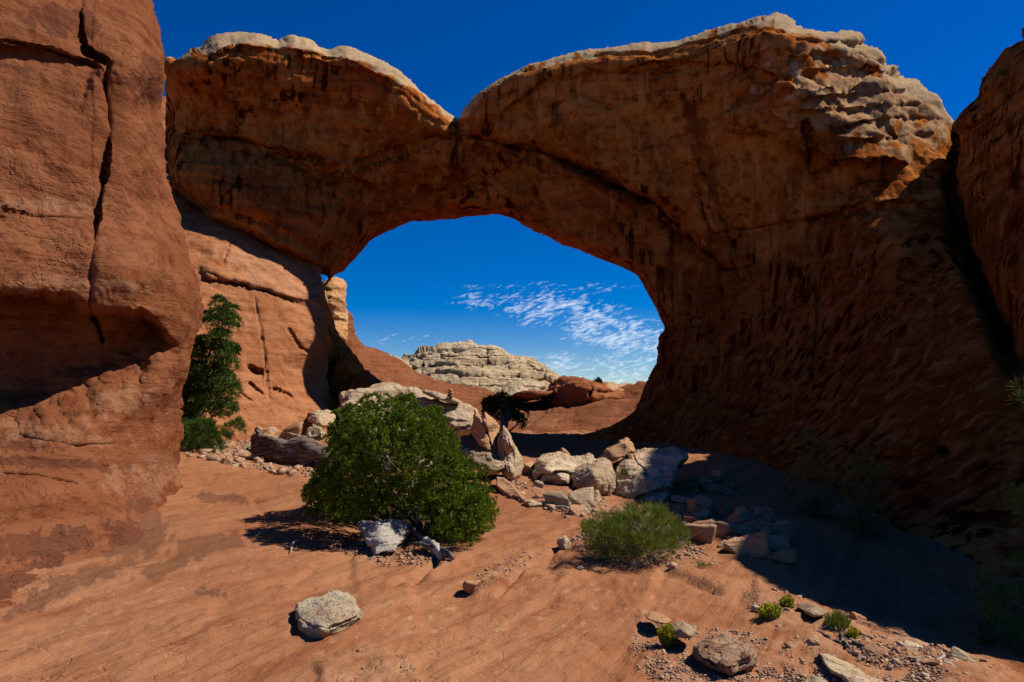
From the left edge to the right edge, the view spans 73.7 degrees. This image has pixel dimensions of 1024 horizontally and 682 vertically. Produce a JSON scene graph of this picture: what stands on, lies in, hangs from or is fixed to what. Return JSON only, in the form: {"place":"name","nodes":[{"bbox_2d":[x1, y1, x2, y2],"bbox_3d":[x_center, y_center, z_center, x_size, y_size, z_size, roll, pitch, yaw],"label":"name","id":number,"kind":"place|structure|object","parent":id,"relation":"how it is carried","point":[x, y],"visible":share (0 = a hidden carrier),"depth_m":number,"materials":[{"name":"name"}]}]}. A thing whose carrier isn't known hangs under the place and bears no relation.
{"place":"outdoors","nodes":[
{"label":"outdoors","id":0,"kind":"place"},
{"bbox_2d":[345,310,645,432],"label":"slickrock slope","id":1,"kind":"structure","parent":0,"point":[383,366],"depth_m":48.52,"materials":[{"name":"red stone"}]},
{"bbox_2d":[322,277,348,341],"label":"rock pinnacle","id":2,"kind":"object","parent":1,"relation":"on","point":[335,293],"visible":0.59,"depth_m":40.65,"materials":[{"name":"stone"}]},
{"bbox_2d":[513,390,552,401],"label":"rock ledge","id":3,"kind":"object","parent":1,"relation":"on","point":[526,396],"visible":0.94,"depth_m":53.56,"materials":[{"name":"red stone"}]},
{"bbox_2d":[541,375,632,406],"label":"rock dome","id":4,"kind":"object","parent":1,"relation":"on","point":[569,390],"visible":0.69,"depth_m":53.01,"materials":[{"name":"stone"}]},
{"bbox_2d":[0,419,1023,681],"bbox_3d":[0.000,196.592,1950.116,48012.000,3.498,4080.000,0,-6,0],"label":"ground","id":5,"kind":"structure","parent":0,"point":[212,575],"depth_m":6.27,"materials":[{"name":"sand"}]},
{"bbox_2d":[0,0,203,653],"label":"rock tower","id":6,"kind":"structure","parent":5,"relation":"on","point":[101,309],"depth_m":10.39,"materials":[{"name":"red stone"}]},
{"bbox_2d":[180,417,233,452],"bbox_3d":[-8.128,2.651,17.634,1.507,1.510,1.909,4,-7,-37],"label":"brush","id":7,"kind":"object","parent":5,"relation":"on","point":[208,436],"visible":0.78,"depth_m":17.23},
{"bbox_2d":[180,293,244,444],"bbox_3d":[-8.960,0.811,19.987,2.577,4.556,2.520,0,-6,0],"label":"juniper tree","id":8,"kind":"object","parent":5,"relation":"on","point":[217,383],"visible":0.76,"depth_m":19.40,"materials":[{"name":"green plant"}]},
{"bbox_2d":[207,455,224,460],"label":"rubble rock","id":9,"kind":"object","parent":5,"relation":"on","point":[212,457],"visible":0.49,"depth_m":15.49,"materials":[{"name":"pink stone"}]},
{"bbox_2d":[220,458,231,464],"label":"rubble rock","id":10,"kind":"object","parent":5,"relation":"on","point":[226,461],"visible":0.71,"depth_m":15.16,"materials":[{"name":"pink stone"}]},
{"bbox_2d":[223,415,247,437],"bbox_3d":[-8.213,2.559,20.383,0.826,0.773,0.981,0,-6,0],"label":"brush","id":11,"kind":"object","parent":5,"relation":"on","point":[235,425],"visible":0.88,"depth_m":20.21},
{"bbox_2d":[234,449,247,454],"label":"rubble rock","id":12,"kind":"object","parent":5,"relation":"on","point":[240,451],"visible":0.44,"depth_m":18.14,"materials":[{"name":"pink stone"}]},
{"bbox_2d":[160,97,330,443],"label":"rock wall","id":13,"kind":"structure","parent":5,"relation":"on","point":[277,296],"depth_m":27.00,"materials":[{"name":"orange stone"}]},
{"bbox_2d":[260,428,276,437],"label":"boulder","id":14,"kind":"object","parent":5,"relation":"on","point":[269,432],"visible":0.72,"depth_m":19.48,"materials":[{"name":"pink stone"}]},
{"bbox_2d":[260,427,279,436],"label":"rubble rock","id":15,"kind":"object","parent":5,"relation":"on","point":[275,431],"visible":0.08,"depth_m":22.30,"materials":[{"name":"stone"}]},
{"bbox_2d":[280,421,302,439],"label":"rubble rock","id":16,"kind":"object","parent":5,"relation":"on","point":[295,428],"visible":0.4,"depth_m":22.87,"materials":[{"name":"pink stone"}]},
{"bbox_2d":[246,429,345,468],"bbox_3d":[-5.374,2.785,16.605,2.972,1.243,0.810,-2,-6,23],"label":"boulder","id":17,"kind":"object","parent":5,"relation":"on","point":[300,450],"visible":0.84,"depth_m":16.41,"materials":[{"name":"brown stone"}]},
{"bbox_2d":[305,424,325,440],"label":"boulder","id":18,"kind":"object","parent":5,"relation":"on","point":[315,432],"visible":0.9,"depth_m":21.11,"materials":[{"name":"stone"}]},
{"bbox_2d":[307,409,335,427],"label":"boulder","id":19,"kind":"object","parent":5,"relation":"on","point":[322,418],"visible":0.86,"depth_m":24.19,"materials":[{"name":"stone"}]},
{"bbox_2d":[295,590,361,637],"bbox_3d":[-1.425,2.138,5.302,0.496,0.220,1.073,2,-6,-23],"label":"boulder","id":20,"kind":"object","parent":5,"relation":"on","point":[328,613],"visible":0.98,"depth_m":5.10,"materials":[{"name":"grey stone"}]},
{"bbox_2d":[357,518,409,554],"bbox_3d":[-1.602,2.354,8.224,0.691,0.393,1.112,0,-6,0],"label":"boulder","id":21,"kind":"object","parent":5,"relation":"on","point":[388,535],"visible":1,"depth_m":8.03,"materials":[{"name":"white stone"}]},
{"bbox_2d":[300,391,499,549],"bbox_3d":[-1.616,1.800,9.410,2.945,2.225,2.993,0,-6,0],"label":"juniper bush","id":22,"kind":"object","parent":5,"relation":"on","point":[352,501],"visible":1,"depth_m":8.63,"materials":[{"name":"green plant"}]},
{"bbox_2d":[334,382,477,469],"bbox_3d":[-3.184,2.620,18.988,3.564,3.069,5.635,5,-8,-44],"label":"boulder","id":23,"kind":"object","parent":5,"relation":"on","point":[460,416],"visible":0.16,"depth_m":18.55,"materials":[{"name":"stone"}]},
{"bbox_2d":[421,390,459,403],"bbox_3d":[-1.907,1.508,18.467,1.531,0.388,0.629,-4,-7,37],"label":"rock slab","id":24,"kind":"object","parent":23,"relation":"on","point":[439,396],"visible":0.96,"depth_m":18.18,"materials":[{"name":"stone"}]},
{"bbox_2d":[422,536,443,559],"bbox_3d":[-0.901,2.365,7.813,0.126,0.174,0.683,2,-6,-23],"label":"dead stump","id":25,"kind":"object","parent":5,"relation":"on","point":[436,550],"visible":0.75,"depth_m":7.70,"materials":[{"name":"grey wood"}]},
{"bbox_2d":[410,541,457,560],"bbox_3d":[-0.831,2.362,7.755,0.256,0.116,0.861,5,-8,-40],"label":"dead branch","id":26,"kind":"object","parent":5,"relation":"on","point":[446,553],"visible":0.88,"depth_m":7.66,"materials":[{"name":"wood"}]},
{"bbox_2d":[462,580,479,593],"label":"stone","id":27,"kind":"object","parent":5,"relation":"on","point":[470,586],"visible":1,"depth_m":6.20,"materials":[{"name":"pink stone"}]},
{"bbox_2d":[454,437,504,475],"bbox_3d":[-0.722,2.550,15.243,0.922,0.792,2.512,3,-6,-25],"label":"boulder","id":28,"kind":"object","parent":5,"relation":"on","point":[494,463],"visible":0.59,"depth_m":14.43,"materials":[{"name":"stone"}]},
{"bbox_2d":[401,339,559,395],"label":"butte","id":29,"kind":"object","parent":5,"relation":"on","point":[492,368],"visible":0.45,"depth_m":167.43,"materials":[{"name":"stone"}]},
{"bbox_2d":[480,391,529,432],"bbox_3d":[-0.556,2.688,25.370,1.996,1.738,2.713,-2,-6,21],"label":"juniper bush","id":30,"kind":"object","parent":5,"relation":"on","point":[496,402],"visible":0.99,"depth_m":25.52,"materials":[{"name":"green plant"}]},
{"bbox_2d":[494,425,523,479],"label":"leaning slab","id":31,"kind":"structure","parent":5,"relation":"on","point":[508,453],"depth_m":14.61,"materials":[{"name":"stone"}]},
{"bbox_2d":[471,408,499,451],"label":"leaning slab","id":32,"kind":"structure","parent":31,"relation":"on","point":[485,429],"depth_m":15.22,"materials":[{"name":"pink stone"}]},
{"bbox_2d":[496,477,522,498],"bbox_3d":[-0.113,2.747,12.788,0.352,0.288,1.822,1,-6,-15],"label":"rock slab","id":33,"kind":"object","parent":5,"relation":"on","point":[505,486],"visible":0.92,"depth_m":12.54,"materials":[{"name":"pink stone"}]},
{"bbox_2d":[522,461,534,475],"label":"stone","id":34,"kind":"object","parent":5,"relation":"on","point":[528,468],"visible":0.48,"depth_m":15.47,"materials":[{"name":"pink stone"}]},
{"bbox_2d":[527,501,546,506],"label":"rubble rock","id":35,"kind":"object","parent":5,"relation":"on","point":[537,504],"visible":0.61,"depth_m":11.29,"materials":[{"name":"stone"}]},
{"bbox_2d":[533,480,543,487],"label":"rubble rock","id":36,"kind":"object","parent":5,"relation":"on","point":[537,483],"visible":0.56,"depth_m":13.48,"materials":[{"name":"stone"}]},
{"bbox_2d":[532,451,578,484],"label":"boulder","id":37,"kind":"object","parent":5,"relation":"on","point":[556,468],"visible":0.98,"depth_m":14.48,"materials":[{"name":"stone"}]},
{"bbox_2d":[543,491,571,506],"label":"stone","id":38,"kind":"object","parent":5,"relation":"on","point":[557,497],"visible":0.62,"depth_m":11.27,"materials":[{"name":"stone"}]},
{"bbox_2d":[557,535,571,549],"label":"stone","id":39,"kind":"object","parent":5,"relation":"on","point":[564,542],"visible":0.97,"depth_m":8.32,"materials":[{"name":"stone"}]},
{"bbox_2d":[568,504,582,515],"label":"rubble rock","id":40,"kind":"object","parent":5,"relation":"on","point":[575,509],"visible":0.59,"depth_m":10.59,"materials":[{"name":"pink stone"}]},
{"bbox_2d":[568,487,593,504],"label":"stone","id":41,"kind":"object","parent":5,"relation":"on","point":[579,496],"visible":0.54,"depth_m":11.54,"materials":[{"name":"stone"}]},
{"bbox_2d":[573,453,596,465],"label":"boulder","id":42,"kind":"object","parent":5,"relation":"on","point":[585,458],"visible":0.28,"depth_m":16.14,"materials":[{"name":"stone"}]},
{"bbox_2d":[581,501,591,512],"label":"rubble rock","id":43,"kind":"object","parent":5,"relation":"on","point":[586,505],"visible":0.28,"depth_m":10.94,"materials":[{"name":"stone"}]},
{"bbox_2d":[570,457,615,495],"bbox_3d":[1.692,2.858,14.149,0.974,0.805,2.468,0,-6,0],"label":"boulder","id":44,"kind":"object","parent":5,"relation":"on","point":[599,474],"visible":0.9,"depth_m":13.53,"materials":[{"name":"stone"}]},
{"bbox_2d":[164,12,1023,577],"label":"rock arch","id":45,"kind":"object","parent":5,"relation":"on","point":[768,212],"visible":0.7,"depth_m":28.59,"materials":[{"name":"stone"}]},
{"bbox_2d":[594,492,601,501],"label":"rubble rock","id":46,"kind":"object","parent":5,"relation":"on","point":[597,495],"visible":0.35,"depth_m":12.39,"materials":[{"name":"stone"}]},
{"bbox_2d":[610,504,623,513],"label":"rubble rock","id":47,"kind":"object","parent":5,"relation":"on","point":[615,506],"visible":0.23,"depth_m":10.93,"materials":[{"name":"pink stone"}]},
{"bbox_2d":[575,488,707,564],"bbox_3d":[1.437,2.217,7.880,1.686,1.229,1.584,0,-6,0],"label":"mormon tea bush","id":48,"kind":"object","parent":5,"relation":"on","point":[614,534],"visible":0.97,"depth_m":7.60,"materials":[{"name":"plant"}]},
{"bbox_2d":[612,446,688,501],"bbox_3d":[2.992,2.986,14.972,1.740,1.256,4.098,-1,-6,14],"label":"boulder","id":49,"kind":"object","parent":5,"relation":"on","point":[652,474],"visible":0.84,"depth_m":13.83,"materials":[{"name":"stone"}]},
{"bbox_2d":[599,443,630,461],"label":"boulder","id":50,"kind":"object","parent":49,"relation":"on","point":[615,452],"visible":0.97,"depth_m":15.02,"materials":[{"name":"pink stone"}]},
{"bbox_2d":[619,468,628,476],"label":"shrub","id":51,"kind":"object","parent":49,"relation":"on","point":[623,472],"visible":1,"depth_m":13.39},
{"bbox_2d":[618,437,635,453],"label":"boulder","id":52,"kind":"object","parent":49,"relation":"on","point":[625,440],"visible":0.45,"depth_m":17.03,"materials":[{"name":"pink stone"}]},
{"bbox_2d":[645,611,671,623],"bbox_3d":[1.129,2.137,5.262,0.201,0.070,0.386,0,-6,0],"label":"rock slab","id":53,"kind":"object","parent":5,"relation":"on","point":[658,617],"visible":0.94,"depth_m":5.19,"materials":[{"name":"pink stone"}]},
{"bbox_2d":[657,622,675,648],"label":"rabbitbrush","id":54,"kind":"object","parent":5,"relation":"on","point":[666,634],"visible":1,"depth_m":4.78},
{"bbox_2d":[670,494,687,503],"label":"rubble rock","id":55,"kind":"object","parent":5,"relation":"on","point":[675,498],"visible":0.73,"depth_m":13.06,"materials":[{"name":"grey stone"}]},
{"bbox_2d":[673,620,695,638],"bbox_3d":[1.236,2.062,4.893,0.164,0.103,0.465,-1,-6,10],"label":"rock slab","id":56,"kind":"object","parent":5,"relation":"on","point":[683,629],"visible":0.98,"depth_m":4.76,"materials":[{"name":"grey stone"}]},
{"bbox_2d":[683,516,702,522],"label":"rubble rock","id":57,"kind":"object","parent":5,"relation":"on","point":[692,519],"visible":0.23,"depth_m":9.71,"materials":[{"name":"brown stone"}]},
{"bbox_2d":[687,498,700,510],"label":"rubble rock","id":58,"kind":"object","parent":5,"relation":"on","point":[692,504],"visible":0.48,"depth_m":11.54,"materials":[{"name":"pink stone"}]},
{"bbox_2d":[682,524,716,543],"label":"rubble rock","id":59,"kind":"object","parent":5,"relation":"on","point":[705,534],"visible":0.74,"depth_m":8.42,"materials":[{"name":"brown stone"}]},
{"bbox_2d":[690,510,713,517],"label":"rubble rock","id":60,"kind":"object","parent":5,"relation":"on","point":[693,512],"visible":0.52,"depth_m":10.85,"materials":[{"name":"pink stone"}]},
{"bbox_2d":[692,494,713,506],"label":"rubble rock","id":61,"kind":"object","parent":5,"relation":"on","point":[703,500],"visible":0.45,"depth_m":12.64,"materials":[{"name":"grey stone"}]},
{"bbox_2d":[695,509,710,517],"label":"rubble rock","id":62,"kind":"object","parent":5,"relation":"on","point":[704,514],"visible":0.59,"depth_m":10.76,"materials":[{"name":"grey stone"}]},
{"bbox_2d":[692,519,714,523],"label":"rubble rock","id":63,"kind":"object","parent":5,"relation":"on","point":[709,521],"visible":0.14,"depth_m":8.95,"materials":[{"name":"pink stone"}]},
{"bbox_2d":[696,478,714,487],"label":"stone","id":64,"kind":"object","parent":5,"relation":"on","point":[701,481],"visible":0.42,"depth_m":14.83,"materials":[{"name":"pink stone"}]},
{"bbox_2d":[694,506,718,514],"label":"rubble rock","id":65,"kind":"object","parent":5,"relation":"on","point":[714,511],"visible":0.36,"depth_m":11.06,"materials":[{"name":"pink stone"}]},
{"bbox_2d":[701,483,723,493],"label":"rubble rock","id":66,"kind":"object","parent":5,"relation":"on","point":[712,488],"visible":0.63,"depth_m":14.20,"materials":[{"name":"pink stone"}]},
{"bbox_2d":[712,469,726,477],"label":"rubble rock","id":67,"kind":"object","parent":5,"relation":"on","point":[718,473],"visible":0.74,"depth_m":16.87,"materials":[{"name":"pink stone"}]},
{"bbox_2d":[693,633,756,674],"bbox_3d":[1.407,2.082,4.505,0.398,0.218,0.791,-2,-6,20],"label":"boulder","id":68,"kind":"object","parent":5,"relation":"on","point":[723,653],"visible":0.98,"depth_m":4.37,"materials":[{"name":"stone"}]},
{"bbox_2d":[710,521,756,538],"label":"rubble rock","id":69,"kind":"object","parent":5,"relation":"on","point":[724,529],"visible":0.53,"depth_m":8.67,"materials":[{"name":"brown stone"}]},
{"bbox_2d":[723,537,747,556],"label":"rubble rock","id":70,"kind":"object","parent":5,"relation":"on","point":[737,545],"visible":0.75,"depth_m":7.83,"materials":[{"name":"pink stone"}]},
{"bbox_2d":[727,507,746,522],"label":"rubble rock","id":71,"kind":"object","parent":5,"relation":"on","point":[740,513],"visible":0.45,"depth_m":9.96,"materials":[{"name":"pink stone"}]},
{"bbox_2d":[732,518,749,523],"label":"rubble rock","id":72,"kind":"object","parent":5,"relation":"on","point":[739,521],"visible":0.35,"depth_m":9.59,"materials":[{"name":"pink stone"}]},
{"bbox_2d":[735,506,762,522],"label":"rubble rock","id":73,"kind":"object","parent":5,"relation":"on","point":[752,516],"visible":0.27,"depth_m":10.30,"materials":[{"name":"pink stone"}]},
{"bbox_2d":[741,521,758,526],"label":"rubble rock","id":74,"kind":"object","parent":5,"relation":"on","point":[750,523],"visible":0.27,"depth_m":9.32,"materials":[{"name":"grey stone"}]},
{"bbox_2d":[741,530,771,557],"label":"rubble rock","id":75,"kind":"object","parent":5,"relation":"on","point":[758,544],"visible":0.65,"depth_m":7.81,"materials":[{"name":"pink stone"}]},
{"bbox_2d":[754,507,778,518],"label":"rubble rock","id":76,"kind":"object","parent":5,"relation":"on","point":[759,511],"visible":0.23,"depth_m":10.87,"materials":[{"name":"grey stone"}]},
{"bbox_2d":[760,526,772,534],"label":"rubble rock","id":77,"kind":"object","parent":5,"relation":"on","point":[767,529],"visible":0.28,"depth_m":8.83,"materials":[{"name":"grey stone"}]},
{"bbox_2d":[761,511,774,523],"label":"rubble rock","id":78,"kind":"object","parent":5,"relation":"on","point":[767,516],"visible":0.31,"depth_m":10.32,"materials":[{"name":"grey stone"}]},
{"bbox_2d":[762,506,774,512],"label":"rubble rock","id":79,"kind":"object","parent":5,"relation":"on","point":[770,509],"visible":0.28,"depth_m":11.94,"materials":[{"name":"grey stone"}]},
{"bbox_2d":[756,602,782,619],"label":"rabbitbrush","id":80,"kind":"object","parent":5,"relation":"on","point":[771,611],"visible":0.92,"depth_m":5.50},
{"bbox_2d":[753,524,790,534],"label":"stone","id":81,"kind":"object","parent":5,"relation":"on","point":[777,529],"visible":0.43,"depth_m":8.97,"materials":[{"name":"pink stone"}]},
{"bbox_2d":[763,550,796,563],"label":"rubble rock","id":82,"kind":"object","parent":5,"relation":"on","point":[786,556],"visible":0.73,"depth_m":7.63,"materials":[{"name":"grey stone"}]},
{"bbox_2d":[768,535,791,551],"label":"stone","id":83,"kind":"object","parent":5,"relation":"on","point":[779,542],"visible":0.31,"depth_m":8.09,"materials":[{"name":"grey stone"}]},
{"bbox_2d":[774,519,794,542],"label":"rubble rock","id":84,"kind":"object","parent":5,"relation":"on","point":[789,533],"visible":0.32,"depth_m":9.02,"materials":[{"name":"grey stone"}]},
{"bbox_2d":[779,594,794,607],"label":"rabbitbrush","id":85,"kind":"object","parent":5,"relation":"on","point":[788,601],"visible":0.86,"depth_m":5.91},
{"bbox_2d":[797,603,826,616],"bbox_3d":[2.520,2.253,5.736,0.245,0.094,0.517,0,-6,0],"label":"rock slab","id":86,"kind":"object","parent":5,"relation":"on","point":[811,610],"visible":1,"depth_m":5.61,"materials":[{"name":"stone"}]},
{"bbox_2d":[779,425,845,522],"bbox_3d":[5.394,2.618,12.321,1.554,2.181,1.032,5,-8,-42],"label":"shrub","id":87,"kind":"object","parent":5,"relation":"on","point":[817,505],"visible":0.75,"depth_m":12.16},
{"bbox_2d":[804,635,820,645],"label":"stone","id":88,"kind":"object","parent":5,"relation":"on","point":[813,640],"visible":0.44,"depth_m":4.85,"materials":[{"name":"pink stone"}]},
{"bbox_2d":[805,675,828,681],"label":"rock slab","id":89,"kind":"object","parent":5,"relation":"on","point":[813,678],"visible":0.92,"depth_m":4.20,"materials":[{"name":"grey stone"}]},
{"bbox_2d":[823,609,852,630],"bbox_3d":[2.559,2.181,5.366,0.210,0.186,0.361,-5,-8,41],"label":"grass tuft","id":90,"kind":"object","parent":5,"relation":"on","point":[838,619],"visible":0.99,"depth_m":5.30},
{"bbox_2d":[819,653,884,681],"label":"rock slab","id":91,"kind":"object","parent":5,"relation":"on","point":[845,671],"visible":0.98,"depth_m":4.21,"materials":[{"name":"stone"}]},
{"bbox_2d":[845,625,860,638],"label":"rabbitbrush","id":92,"kind":"object","parent":5,"relation":"on","point":[853,632],"visible":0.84,"depth_m":5.07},
{"bbox_2d":[848,612,866,620],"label":"rubble rock","id":93,"kind":"object","parent":5,"relation":"on","point":[855,616],"visible":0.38,"depth_m":5.76,"materials":[{"name":"pink stone"}]},
{"bbox_2d":[835,445,896,540],"bbox_3d":[5.874,2.566,11.300,1.558,1.742,0.938,5,-8,-43],"label":"shrub","id":94,"kind":"object","parent":5,"relation":"on","point":[863,530],"visible":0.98,"depth_m":11.16,"materials":[{"name":"plant"}]},
{"bbox_2d":[861,645,889,658],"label":"rubble rock","id":95,"kind":"object","parent":5,"relation":"on","point":[876,651],"visible":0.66,"depth_m":4.68,"materials":[{"name":"pink stone"}]},
{"bbox_2d":[903,640,922,650],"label":"rubble rock","id":96,"kind":"object","parent":5,"relation":"on","point":[914,646],"visible":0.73,"depth_m":4.92,"materials":[{"name":"stone"}]},
{"bbox_2d":[912,657,927,661],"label":"rubble rock","id":97,"kind":"object","parent":5,"relation":"on","point":[919,658],"visible":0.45,"depth_m":4.52,"materials":[{"name":"stone"}]},
{"bbox_2d":[904,636,936,649],"bbox_3d":[3.021,2.282,5.118,0.275,0.115,0.528,-4,-7,35],"label":"rock slab","id":98,"kind":"object","parent":5,"relation":"on","point":[912,639],"visible":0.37,"depth_m":5.08,"materials":[{"name":"pink stone"}]},
{"bbox_2d":[919,659,940,665],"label":"rubble rock","id":99,"kind":"object","parent":5,"relation":"on","point":[934,662],"visible":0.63,"depth_m":4.43,"materials":[{"name":"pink stone"}]},
{"bbox_2d":[947,651,976,660],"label":"rubble rock","id":100,"kind":"object","parent":5,"relation":"on","point":[973,657],"visible":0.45,"depth_m":4.59,"materials":[{"name":"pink stone"}]},
{"bbox_2d":[950,646,975,660],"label":"rubble rock","id":101,"kind":"object","parent":5,"relation":"on","point":[957,653],"visible":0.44,"depth_m":4.61,"materials":[{"name":"stone"}]},
{"bbox_2d":[953,28,1023,364],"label":"rock fin","id":102,"kind":"object","parent":5,"relation":"on","point":[988,124],"visible":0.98,"depth_m":20.57,"materials":[{"name":"stone"}]},
{"bbox_2d":[998,67,1006,75],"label":"shrub","id":103,"kind":"object","parent":102,"relation":"on","point":[1002,71],"visible":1,"depth_m":21.50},
{"bbox_2d":[955,376,1023,655],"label":"pinyon tree","id":104,"kind":"object","parent":5,"relation":"on","point":[990,604],"visible":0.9,"depth_m":5.68,"materials":[{"name":"green plant"}]},
{"bbox_2d":[152,0,1023,383],"label":"sky","id":105,"kind":"structure","parent":0,"point":[492,279],"materials":[{"name":"blue"}]},
{"bbox_2d":[184,434,1009,681],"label":"gravel","id":106,"kind":"structure","parent":0,"point":[918,668],"depth_m":5.04,"materials":[{"name":"gravel"}]},
{"bbox_2d":[813,628,871,661],"bbox_3d":[2.402,2.196,4.972,0.425,0.083,0.935,0,-6,0],"label":"dead branch","id":107,"kind":"object","parent":106,"relation":"on","point":[842,634],"visible":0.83,"depth_m":4.95,"materials":[{"name":"grey wood"}]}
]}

